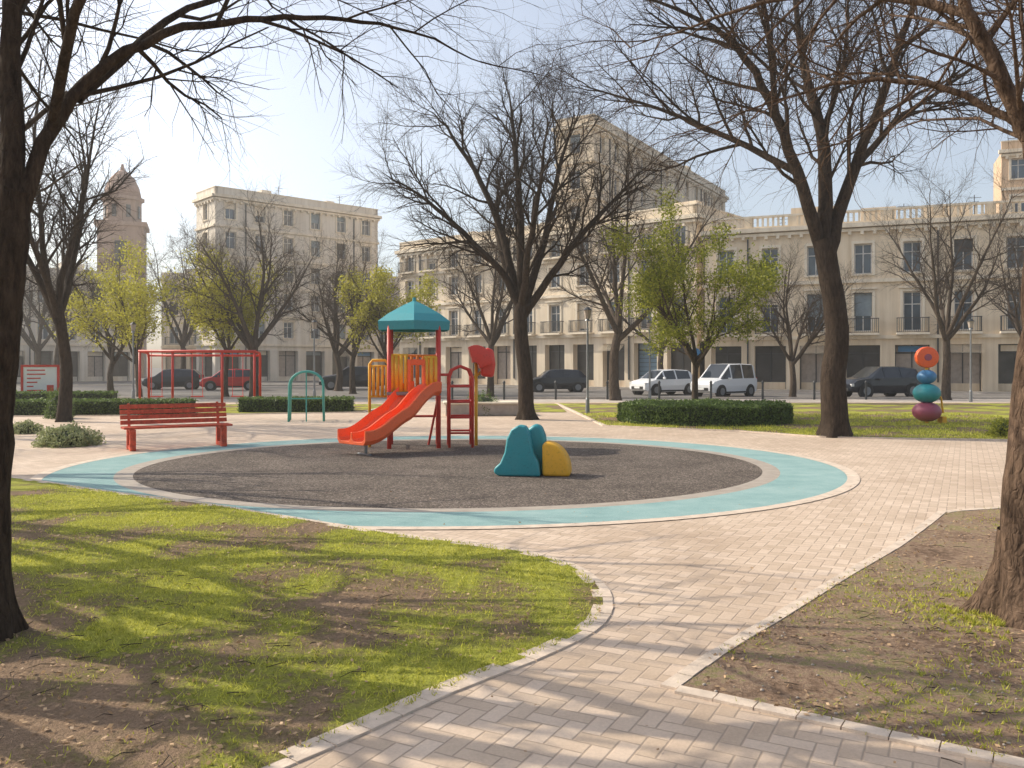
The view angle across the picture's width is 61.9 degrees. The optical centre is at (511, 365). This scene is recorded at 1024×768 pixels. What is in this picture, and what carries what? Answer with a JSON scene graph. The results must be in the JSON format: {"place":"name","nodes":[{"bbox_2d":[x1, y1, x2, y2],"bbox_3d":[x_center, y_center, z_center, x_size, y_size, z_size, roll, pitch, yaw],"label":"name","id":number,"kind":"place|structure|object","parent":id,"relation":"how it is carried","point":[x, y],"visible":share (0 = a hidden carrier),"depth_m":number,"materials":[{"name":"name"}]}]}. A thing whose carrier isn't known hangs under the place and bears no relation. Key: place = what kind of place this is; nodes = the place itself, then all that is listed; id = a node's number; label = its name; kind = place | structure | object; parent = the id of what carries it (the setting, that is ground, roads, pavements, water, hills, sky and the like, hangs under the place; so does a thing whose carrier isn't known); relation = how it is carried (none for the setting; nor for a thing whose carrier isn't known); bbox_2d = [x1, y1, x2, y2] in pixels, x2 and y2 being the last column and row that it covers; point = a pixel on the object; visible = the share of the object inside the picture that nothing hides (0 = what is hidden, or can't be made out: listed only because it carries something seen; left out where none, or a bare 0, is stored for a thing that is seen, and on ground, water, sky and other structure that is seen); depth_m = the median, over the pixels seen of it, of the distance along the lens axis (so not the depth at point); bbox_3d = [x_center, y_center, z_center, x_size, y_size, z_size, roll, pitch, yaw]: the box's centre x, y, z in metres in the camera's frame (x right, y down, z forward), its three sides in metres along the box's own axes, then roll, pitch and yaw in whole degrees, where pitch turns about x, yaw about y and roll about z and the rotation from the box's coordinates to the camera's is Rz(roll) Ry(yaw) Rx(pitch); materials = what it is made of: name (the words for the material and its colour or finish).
{"place":"outdoors","nodes":[
{"label":"outdoors","id":0,"kind":"place"},
{"bbox_2d":[94,164,149,377],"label":"church tower","id":1,"kind":"structure","parent":0,"point":[129,228],"depth_m":123.71,"materials":[{"name":"brown stone"}]},
{"bbox_2d":[14,404,381,415],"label":"back lawn","id":2,"kind":"structure","parent":0,"point":[231,409],"depth_m":33.65,"materials":[{"name":"green plant"}]},
{"bbox_2d":[21,365,59,391],"bbox_3d":[-19.900,0.814,36.000,1.450,1.725,0.090,0,0,-18],"label":"notice board","id":3,"kind":"object","parent":2,"relation":"on","point":[40,377],"visible":0.79,"depth_m":35.97,"materials":[{"name":"white paint"}]},
{"bbox_2d":[16,390,120,399],"bbox_3d":[-23.245,1.352,34.500,13.803,0.826,1.192,0,0,-8],"label":"box hedge","id":4,"kind":"object","parent":2,"relation":"on","point":[77,394],"visible":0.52,"depth_m":34.93,"materials":[{"name":"green plant"}]},
{"bbox_2d":[14,397,197,415],"bbox_3d":[-14.345,1.405,29.655,6.481,0.672,1.269,0,0,-6],"label":"box hedge","id":5,"kind":"object","parent":2,"relation":"on","point":[84,406],"visible":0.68,"depth_m":29.22,"materials":[{"name":"green plant"}]},
{"bbox_2d":[14,408,375,416],"bbox_3d":[-18.514,1.673,29.205,30.899,0.030,6.079,0,0,-21],"label":"back lawn edging","id":6,"kind":"object","parent":2,"relation":"on","point":[226,414],"visible":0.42,"depth_m":29.85,"materials":[{"name":"stone"}]},
{"bbox_2d":[138,350,260,407],"bbox_3d":[-12.385,0.523,33.996,4.500,2.305,1.105,0,0,-4],"label":"frame","id":7,"kind":"object","parent":2,"relation":"on","point":[172,355],"visible":0.84,"depth_m":33.57,"materials":[{"name":"red paint"}]},
{"bbox_2d":[236,395,355,411],"bbox_3d":[-7.975,1.409,31.601,4.283,0.668,1.251,0,0,-6],"label":"box hedge","id":8,"kind":"object","parent":2,"relation":"on","point":[336,403],"visible":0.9,"depth_m":31.15,"materials":[{"name":"green plant"}]},
{"bbox_2d":[0,478,602,767],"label":"front lawn","id":9,"kind":"structure","parent":0,"point":[93,744],"depth_m":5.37,"materials":[{"name":"green plant"}]},
{"bbox_2d":[23,69,98,233],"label":"bare tree","id":10,"kind":"object","parent":9,"relation":"on","point":[51,184],"visible":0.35,"depth_m":15.50,"materials":[{"name":"brown plant"}]},
{"bbox_2d":[0,0,135,131],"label":"bare tree","id":11,"kind":"object","parent":9,"relation":"on","point":[36,118],"visible":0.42,"depth_m":7.94,"materials":[{"name":"brown plant"}]},
{"bbox_2d":[0,508,600,767],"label":"fallen leaves","id":12,"kind":"object","parent":9,"relation":"on","point":[196,760],"visible":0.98,"depth_m":4.92,"materials":[{"name":"brown plant"}]},
{"bbox_2d":[0,0,614,642],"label":"bare tree","id":13,"kind":"object","parent":9,"relation":"on","point":[20,178],"visible":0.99,"depth_m":5.40,"materials":[{"name":"brown plant"}]},
{"bbox_2d":[337,297,495,455],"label":"playground slide tower","id":14,"kind":"structure","parent":0,"point":[405,402],"depth_m":17.38,"materials":[{"name":"red paint"}]},
{"bbox_2d":[11,402,1009,767],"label":"plaza pavement","id":15,"kind":"structure","parent":0,"point":[601,698],"depth_m":6.47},
{"bbox_2d":[13,418,43,434],"bbox_3d":[-12.181,1.518,21.407,0.859,0.415,0.916,0,0,0],"label":"shrub","id":16,"kind":"object","parent":15,"relation":"on","point":[26,427],"visible":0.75,"depth_m":21.23,"materials":[{"name":"green plant"}]},
{"bbox_2d":[41,387,76,418],"bbox_3d":[-14.586,1.108,27.495,1.048,1.274,1.047,0,0,0],"label":"shrub","id":17,"kind":"object","parent":15,"relation":"on","point":[52,404],"visible":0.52,"depth_m":27.27,"materials":[{"name":"green plant"}]},
{"bbox_2d":[31,420,106,447],"bbox_3d":[-9.465,1.427,18.173,1.448,0.594,1.443,0,0,-18],"label":"shrub","id":18,"kind":"object","parent":15,"relation":"on","point":[65,436],"visible":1,"depth_m":17.90,"materials":[{"name":"green plant"}]},
{"bbox_2d":[0,1,164,421],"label":"bare tree","id":19,"kind":"object","parent":15,"relation":"on","point":[56,301],"visible":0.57,"depth_m":25.74,"materials":[{"name":"brown plant"}]},
{"bbox_2d":[119,401,232,450],"bbox_3d":[-6.928,1.225,17.645,2.100,0.925,0.726,0,0,-32],"label":"park bench","id":20,"kind":"object","parent":15,"relation":"on","point":[221,434],"visible":1,"depth_m":17.75,"materials":[{"name":"red paint"}]},
{"bbox_2d":[287,370,324,421],"bbox_3d":[-6.350,0.911,26.400,1.110,1.556,1.070,0,0,-12],"label":"climbing frame","id":21,"kind":"object","parent":15,"relation":"on","point":[290,398],"visible":1,"depth_m":25.93,"materials":[{"name":"green paint"}]},
{"bbox_2d":[11,477,613,767],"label":"lawn edging","id":22,"kind":"object","parent":15,"relation":"on","point":[375,720],"visible":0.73,"depth_m":4.61,"materials":[{"name":"stone"}]},
{"bbox_2d":[42,436,846,526],"bbox_3d":[-1.000,1.681,14.750,12.800,0.001,11.648,0,0,0],"label":"blue ring surface","id":23,"kind":"object","parent":15,"relation":"on","point":[799,478],"visible":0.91,"depth_m":11.08,"materials":[{"name":"rubber"}]},
{"bbox_2d":[30,435,859,529],"bbox_3d":[-1.000,1.679,14.750,13.160,0.001,11.976,0,0,0],"label":"ring edging","id":24,"kind":"object","parent":23,"relation":"on","point":[853,480],"visible":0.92,"depth_m":10.50,"materials":[{"name":"concrete"}]},
{"bbox_2d":[113,439,779,511],"bbox_3d":[-1.000,1.680,14.750,10.840,0.001,9.864,0,0,0],"label":"band","id":25,"kind":"object","parent":15,"relation":"on","point":[124,476],"visible":0.92,"depth_m":11.16,"materials":[{"name":"beige concrete"}]},
{"bbox_2d":[133,440,761,507],"bbox_3d":[-1.000,1.682,14.750,10.300,0.001,9.373,0,0,0],"label":"play area rubber surface","id":26,"kind":"object","parent":15,"relation":"on","point":[459,474],"visible":0.9,"depth_m":12.99,"materials":[{"name":"grey rubber"}]},
{"bbox_2d":[494,424,571,476],"bbox_3d":[0.334,1.295,13.228,1.164,0.775,0.560,0,0,8],"label":"climbing toy","id":27,"kind":"object","parent":26,"relation":"on","point":[531,451],"visible":1,"depth_m":12.98,"materials":[{"name":"teal plastic"}]},
{"bbox_2d":[443,400,517,415],"bbox_3d":[-1.000,1.456,29.500,2.750,0.465,1.450,0,0,-5],"label":"stone planter","id":28,"kind":"object","parent":15,"relation":"on","point":[504,408],"visible":0.58,"depth_m":28.86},
{"bbox_2d":[660,507,1023,767],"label":"bed edging","id":29,"kind":"object","parent":15,"relation":"on","point":[678,680],"visible":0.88,"depth_m":4.33,"materials":[{"name":"stone"}]},
{"bbox_2d":[682,509,1023,757],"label":"soil bed","id":30,"kind":"object","parent":15,"relation":"on","point":[747,680],"visible":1,"depth_m":4.93,"materials":[{"name":"brown soil"}]},
{"bbox_2d":[0,509,1023,767],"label":"fallen leaves","id":31,"kind":"object","parent":30,"relation":"on","point":[868,700],"depth_m":5.14,"materials":[{"name":"brown plant"}]},
{"bbox_2d":[515,0,1023,629],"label":"bare tree","id":32,"kind":"object","parent":30,"relation":"on","point":[999,592],"visible":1,"depth_m":5.97,"materials":[{"name":"brown plant"}]},
{"bbox_2d":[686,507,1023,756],"bbox_3d":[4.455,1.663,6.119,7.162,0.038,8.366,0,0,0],"label":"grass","id":33,"kind":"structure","parent":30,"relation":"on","point":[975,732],"depth_m":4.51,"materials":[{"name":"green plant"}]},
{"bbox_2d":[702,516,1023,755],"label":"fallen leaves","id":34,"kind":"object","parent":30,"relation":"on","point":[836,713],"visible":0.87,"depth_m":4.69,"materials":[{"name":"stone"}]},
{"bbox_2d":[869,577,1020,654],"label":"grass patch","id":35,"kind":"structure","parent":30,"relation":"on","point":[996,621],"depth_m":5.68,"materials":[{"name":"green plant"}]},
{"bbox_2d":[0,0,1023,367],"label":"sky","id":36,"kind":"structure","parent":0,"point":[299,140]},
{"bbox_2d":[16,368,1010,396],"bbox_3d":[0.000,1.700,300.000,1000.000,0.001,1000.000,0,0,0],"label":"ground","id":37,"kind":"structure","parent":0,"point":[266,391],"depth_m":54.74,"materials":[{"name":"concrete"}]},
{"bbox_2d":[21,229,105,364],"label":"bare tree","id":38,"kind":"object","parent":37,"relation":"on","point":[35,346],"visible":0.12,"depth_m":71.83,"materials":[{"name":"brown plant"}]},
{"bbox_2d":[17,262,133,381],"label":"walls","id":39,"kind":"structure","parent":37,"relation":"on","point":[83,351],"depth_m":93.20,"materials":[{"name":"white paint"}]},
{"bbox_2d":[17,289,126,376],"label":"shopfronts and blinds","id":40,"kind":"object","parent":39,"relation":"attached to","point":[98,366],"visible":0.33,"depth_m":94.45,"materials":[{"name":"metal"}]},
{"bbox_2d":[23,286,127,380],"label":"window frames","id":41,"kind":"structure","parent":39,"relation":"attached to","point":[88,356],"depth_m":94.33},
{"bbox_2d":[20,267,136,346],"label":"trim and cornices","id":42,"kind":"structure","parent":39,"relation":"attached to","point":[54,344],"depth_m":92.06,"materials":[{"name":"stone"}]},
{"bbox_2d":[23,198,154,364],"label":"bare tree","id":43,"kind":"object","parent":37,"relation":"on","point":[56,361],"visible":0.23,"depth_m":61.62,"materials":[{"name":"brown plant"}]},
{"bbox_2d":[29,236,180,396],"bbox_3d":[-19.559,-2.521,44.369,6.780,8.586,7.402,0,0,8],"label":"young leafy tree","id":44,"kind":"object","parent":37,"relation":"on","point":[126,315],"visible":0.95,"depth_m":43.02,"materials":[{"name":"green plant"}]},
{"bbox_2d":[36,240,182,391],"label":"tree","id":45,"kind":"object","parent":37,"relation":"on","point":[109,354],"visible":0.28,"depth_m":49.76,"materials":[{"name":"plant"}]},
{"bbox_2d":[142,369,203,389],"bbox_3d":[-24.615,0.978,61.997,4.031,1.555,2.060,0,0,-10],"label":"parked car","id":46,"kind":"object","parent":37,"relation":"on","point":[188,379],"visible":0.84,"depth_m":61.30,"materials":[{"name":"paint"}]},
{"bbox_2d":[136,224,235,368],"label":"bare tree","id":47,"kind":"object","parent":37,"relation":"on","point":[183,340],"visible":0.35,"depth_m":69.53,"materials":[{"name":"brown plant"}]},
{"bbox_2d":[159,240,285,396],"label":"young leafy tree","id":48,"kind":"object","parent":37,"relation":"on","point":[222,335],"visible":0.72,"depth_m":45.33,"materials":[{"name":"green plant"}]},
{"bbox_2d":[199,369,258,390],"bbox_3d":[-19.815,0.978,59.996,4.031,1.555,2.060,0,0,-16],"label":"parked car","id":49,"kind":"object","parent":37,"relation":"on","point":[240,379],"visible":0.69,"depth_m":59.26,"materials":[{"name":"red paint"}]},
{"bbox_2d":[150,169,349,396],"bbox_3d":[-13.676,-4.223,45.629,10.224,12.030,10.282,0,0,-29],"label":"bare tree","id":50,"kind":"object","parent":37,"relation":"on","point":[245,338],"visible":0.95,"depth_m":45.06,"materials":[{"name":"brown plant"}]},
{"bbox_2d":[200,222,311,341],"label":"bare tree","id":51,"kind":"object","parent":37,"relation":"on","point":[279,301],"visible":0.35,"depth_m":65.80,"materials":[{"name":"brown plant"}]},
{"bbox_2d":[162,269,399,369],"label":"walls","id":52,"kind":"structure","parent":37,"relation":"on","point":[395,351],"depth_m":112.42,"materials":[{"name":"grey paint"}]},
{"bbox_2d":[167,289,386,373],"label":"shopfronts and blinds","id":53,"kind":"object","parent":52,"relation":"attached to","point":[178,362],"depth_m":113.04,"materials":[{"name":"metal"}]},
{"bbox_2d":[161,272,399,348],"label":"trim and cornices","id":54,"kind":"structure","parent":52,"relation":"attached to","point":[189,346],"depth_m":112.20,"materials":[{"name":"stone"}]},
{"bbox_2d":[196,187,377,381],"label":"walls","id":55,"kind":"structure","parent":37,"relation":"on","point":[302,336],"depth_m":96.32,"materials":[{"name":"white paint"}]},
{"bbox_2d":[191,186,381,347],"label":"trim and cornices","id":56,"kind":"structure","parent":55,"relation":"attached to","point":[207,199],"depth_m":95.61,"materials":[{"name":"stone"}]},
{"bbox_2d":[205,202,370,380],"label":"shopfronts and blinds","id":57,"kind":"object","parent":55,"relation":"attached to","point":[290,365],"visible":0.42,"depth_m":96.76,"materials":[{"name":"glass"}]},
{"bbox_2d":[205,204,370,380],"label":"window frames","id":58,"kind":"structure","parent":55,"relation":"attached to","point":[287,327],"depth_m":96.13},
{"bbox_2d":[226,209,367,339],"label":"window panes","id":59,"kind":"object","parent":58,"relation":"in","point":[340,227],"visible":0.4,"depth_m":96.18,"materials":[{"name":"grey glass"}]},
{"bbox_2d":[253,225,398,393],"bbox_3d":[-10.076,-3.435,51.404,8.122,10.404,9.325,0,0,45],"label":"bare tree","id":60,"kind":"object","parent":37,"relation":"on","point":[352,386],"visible":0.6,"depth_m":51.68,"materials":[{"name":"brown plant"}]},
{"bbox_2d":[284,227,419,390],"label":"bare tree","id":61,"kind":"object","parent":37,"relation":"on","point":[337,354],"visible":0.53,"depth_m":57.49,"materials":[{"name":"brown plant"}]},
{"bbox_2d":[319,366,384,389],"bbox_3d":[-11.415,0.887,60.997,4.631,1.735,2.200,0,0,-10],"label":"parked car","id":62,"kind":"object","parent":37,"relation":"on","point":[361,376],"visible":0.51,"depth_m":60.17,"materials":[{"name":"paint"}]},
{"bbox_2d":[331,262,444,393],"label":"young leafy tree","id":63,"kind":"object","parent":37,"relation":"on","point":[380,276],"visible":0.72,"depth_m":51.18,"materials":[{"name":"green plant"}]},
{"bbox_2d":[428,195,567,396],"bbox_3d":[-1.046,-3.977,47.137,8.496,11.456,7.956,0,0,3],"label":"bare tree","id":64,"kind":"object","parent":37,"relation":"on","point":[491,338],"visible":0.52,"depth_m":46.93,"materials":[{"name":"brown plant"}]},
{"bbox_2d":[16,384,1010,393],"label":"kerb","id":65,"kind":"structure","parent":37,"relation":"on","point":[584,388],"depth_m":61.38,"materials":[{"name":"concrete"}]},
{"bbox_2d":[533,369,585,391],"bbox_3d":[2.885,0.978,55.998,4.031,1.555,2.060,0,0,-8],"label":"parked car","id":66,"kind":"object","parent":37,"relation":"on","point":[570,380],"visible":0.78,"depth_m":55.26,"materials":[{"name":"paint"}]},
{"bbox_2d":[117,397,1010,398],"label":"kerb","id":67,"kind":"structure","parent":37,"relation":"on","point":[631,397],"depth_m":43.40,"materials":[{"name":"concrete"}]},
{"bbox_2d":[400,200,740,386],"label":"walls","id":68,"kind":"structure","parent":37,"relation":"on","point":[570,351],"depth_m":72.65,"materials":[{"name":"stone"}]},
{"bbox_2d":[396,229,704,384],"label":"shopfronts and blinds","id":69,"kind":"object","parent":68,"relation":"attached to","point":[677,360],"visible":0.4,"depth_m":71.32,"materials":[{"name":"glass"}]},
{"bbox_2d":[398,198,712,379],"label":"railings pipes and antennas","id":70,"kind":"object","parent":68,"relation":"attached to","point":[542,324],"visible":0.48,"depth_m":72.80,"materials":[{"name":"metal"}]},
{"bbox_2d":[408,225,704,383],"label":"window frames","id":71,"kind":"structure","parent":68,"relation":"attached to","point":[532,351],"depth_m":74.75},
{"bbox_2d":[409,226,704,335],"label":"window panes","id":72,"kind":"object","parent":68,"relation":"in","point":[553,307],"visible":0.22,"depth_m":73.25,"materials":[{"name":"grey glass"}]},
{"bbox_2d":[394,203,740,341],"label":"trim and cornices","id":73,"kind":"structure","parent":68,"relation":"attached to","point":[606,333],"depth_m":72.80,"materials":[{"name":"stone"}]},
{"bbox_2d":[553,210,713,392],"bbox_3d":[9.112,-4.077,54.376,10.490,11.705,9.138,0,0,-39],"label":"bare tree","id":74,"kind":"object","parent":37,"relation":"on","point":[660,365],"visible":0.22,"depth_m":54.55,"materials":[{"name":"brown plant"}]},
{"bbox_2d":[524,113,754,400],"bbox_3d":[4.354,-5.361,42.618,11.168,14.306,12.821,0,0,-38],"label":"bare tree","id":75,"kind":"object","parent":37,"relation":"on","point":[615,322],"visible":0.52,"depth_m":41.64,"materials":[{"name":"brown plant"}]},
{"bbox_2d":[629,369,691,395],"bbox_3d":[8.937,0.978,50.492,4.031,1.555,2.060,0,0,-32],"label":"parked car","id":76,"kind":"object","parent":37,"relation":"on","point":[672,381],"visible":0.84,"depth_m":49.83,"materials":[{"name":"white paint"}]},
{"bbox_2d":[690,364,756,396],"bbox_3d":[11.788,0.812,47.590,4.131,1.885,2.080,0,0,-40],"label":"parked van","id":77,"kind":"object","parent":37,"relation":"on","point":[727,379],"visible":0.83,"depth_m":46.95,"materials":[{"name":"white paint"}]},
{"bbox_2d":[724,236,874,396],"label":"bare tree","id":78,"kind":"object","parent":37,"relation":"on","point":[792,359],"visible":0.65,"depth_m":44.71,"materials":[{"name":"brown plant"}]},
{"bbox_2d":[704,202,1023,391],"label":"walls","id":79,"kind":"structure","parent":37,"relation":"on","point":[887,307],"depth_m":58.75,"materials":[{"name":"beige paint"}]},
{"bbox_2d":[699,199,1023,340],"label":"trim and cornices","id":80,"kind":"structure","parent":79,"relation":"attached to","point":[856,226],"depth_m":58.74,"materials":[{"name":"stone"}]},
{"bbox_2d":[711,195,1015,381],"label":"railings pipes and antennas","id":81,"kind":"object","parent":79,"relation":"attached to","point":[980,323],"visible":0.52,"depth_m":57.73,"materials":[{"name":"metal"}]},
{"bbox_2d":[716,239,1017,389],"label":"shopfronts and blinds","id":82,"kind":"object","parent":79,"relation":"attached to","point":[1006,364],"visible":0.62,"depth_m":59.66,"materials":[{"name":"glass"}]},
{"bbox_2d":[716,236,1023,390],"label":"window frames","id":83,"kind":"structure","parent":79,"relation":"attached to","point":[912,304],"depth_m":59.45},
{"bbox_2d":[720,238,1023,331],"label":"window panes","id":84,"kind":"object","parent":83,"relation":"in","point":[867,264],"visible":0.31,"depth_m":58.53,"materials":[{"name":"grey glass"}]},
{"bbox_2d":[846,366,922,396],"bbox_3d":[19.985,0.887,46.596,4.631,1.735,2.200,0,0,-16],"label":"parked car","id":85,"kind":"object","parent":37,"relation":"on","point":[889,380],"visible":0.72,"depth_m":45.84,"materials":[{"name":"paint"}]},
{"bbox_2d":[866,157,1023,399],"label":"bare tree","id":86,"kind":"object","parent":37,"relation":"on","point":[948,330],"visible":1,"depth_m":41.85,"materials":[{"name":"brown plant"}]},
{"bbox_2d":[970,204,1023,336],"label":"bare tree","id":87,"kind":"object","parent":37,"relation":"on","point":[1015,320],"visible":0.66,"depth_m":46.56,"materials":[{"name":"brown plant"}]},
{"bbox_2d":[993,141,1023,212],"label":"walls","id":88,"kind":"structure","parent":37,"relation":"on","point":[1003,165],"depth_m":75.91,"materials":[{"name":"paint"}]},
{"bbox_2d":[998,140,1023,211],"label":"trim and cornices","id":89,"kind":"structure","parent":88,"relation":"attached to","point":[1006,155],"depth_m":75.53,"materials":[{"name":"stone"}]},
{"bbox_2d":[1012,159,1023,211],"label":"window panes","id":90,"kind":"object","parent":88,"relation":"in","point":[1021,169],"visible":0.27,"depth_m":75.75,"materials":[{"name":"glass"}]},
{"bbox_2d":[326,24,713,419],"bbox_3d":[-0.072,-4.454,26.607,9.385,12.408,10.580,0,0,-43],"label":"bare tree","id":91,"kind":"object","parent":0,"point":[520,285],"visible":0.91,"depth_m":26.57,"materials":[{"name":"brown plant"}]},
{"bbox_2d":[534,404,565,411],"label":"lawn","id":92,"kind":"structure","parent":0,"point":[547,408],"depth_m":33.63,"materials":[{"name":"green plant"}]},
{"bbox_2d":[156,399,1009,401],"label":"pavement","id":93,"kind":"structure","parent":0,"point":[623,400],"depth_m":41.75,"materials":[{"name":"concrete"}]},
{"bbox_2d":[967,319,973,401],"bbox_3d":[21.500,-0.262,40.000,0.333,3.900,0.333,0,0,-23],"label":"street lamp","id":94,"kind":"object","parent":93,"relation":"on","point":[970,323],"visible":0.96,"depth_m":39.97,"materials":[{"name":"grey metal"}]},
{"bbox_2d":[551,113,728,219],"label":"tall apartment block","id":95,"kind":"structure","parent":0,"point":[689,194],"depth_m":85.05,"materials":[{"name":"stone"}]},
{"bbox_2d":[508,0,1023,437],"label":"bare tree","id":96,"kind":"object","parent":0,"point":[825,233],"visible":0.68,"depth_m":20.37,"materials":[{"name":"brown plant"}]},
{"bbox_2d":[559,403,1009,438],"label":"side lawn","id":97,"kind":"structure","parent":0,"point":[996,409],"depth_m":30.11,"materials":[{"name":"green plant"}]},
{"bbox_2d":[583,307,591,412],"bbox_3d":[2.700,-0.212,30.500,0.333,3.800,0.333,0,0,-23],"label":"street lamp","id":98,"kind":"object","parent":97,"relation":"on","point":[587,312],"visible":0.94,"depth_m":30.46,"materials":[{"name":"grey metal"}]},
{"bbox_2d":[596,183,790,399],"bbox_3d":[5.778,-2.175,28.586,6.122,7.874,6.618,0,0,0],"label":"young leafy tree","id":99,"kind":"object","parent":97,"relation":"on","point":[655,283],"visible":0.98,"depth_m":27.54,"materials":[{"name":"green plant"}]},
{"bbox_2d":[616,397,793,425],"bbox_3d":[5.799,1.397,25.720,5.297,0.862,4.241,0,0,0],"label":"round hedge","id":100,"kind":"object","parent":97,"relation":"on","point":[707,411],"visible":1,"depth_m":24.14,"materials":[{"name":"green plant"}]},
{"bbox_2d":[555,403,1007,440],"bbox_3d":[14.626,1.673,23.137,37.763,0.030,12.842,0,0,32],"label":"side lawn edging","id":101,"kind":"object","parent":97,"relation":"on","point":[585,416],"visible":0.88,"depth_m":21.12,"materials":[{"name":"concrete"}]},
{"bbox_2d":[912,347,946,422],"bbox_3d":[12.205,0.556,25.000,0.910,2.240,0.800,0,0,0],"label":"stacked ball sculpture","id":102,"kind":"object","parent":97,"relation":"on","point":[926,393],"visible":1,"depth_m":24.84,"materials":[{"name":"multicoloured plastic"}]},
{"bbox_2d":[985,415,1008,437],"bbox_3d":[11.942,1.427,20.287,1.226,0.598,1.290,0,0,-39],"label":"shrub","id":103,"kind":"object","parent":97,"relation":"on","point":[997,428],"visible":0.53,"depth_m":20.22,"materials":[{"name":"green plant"}]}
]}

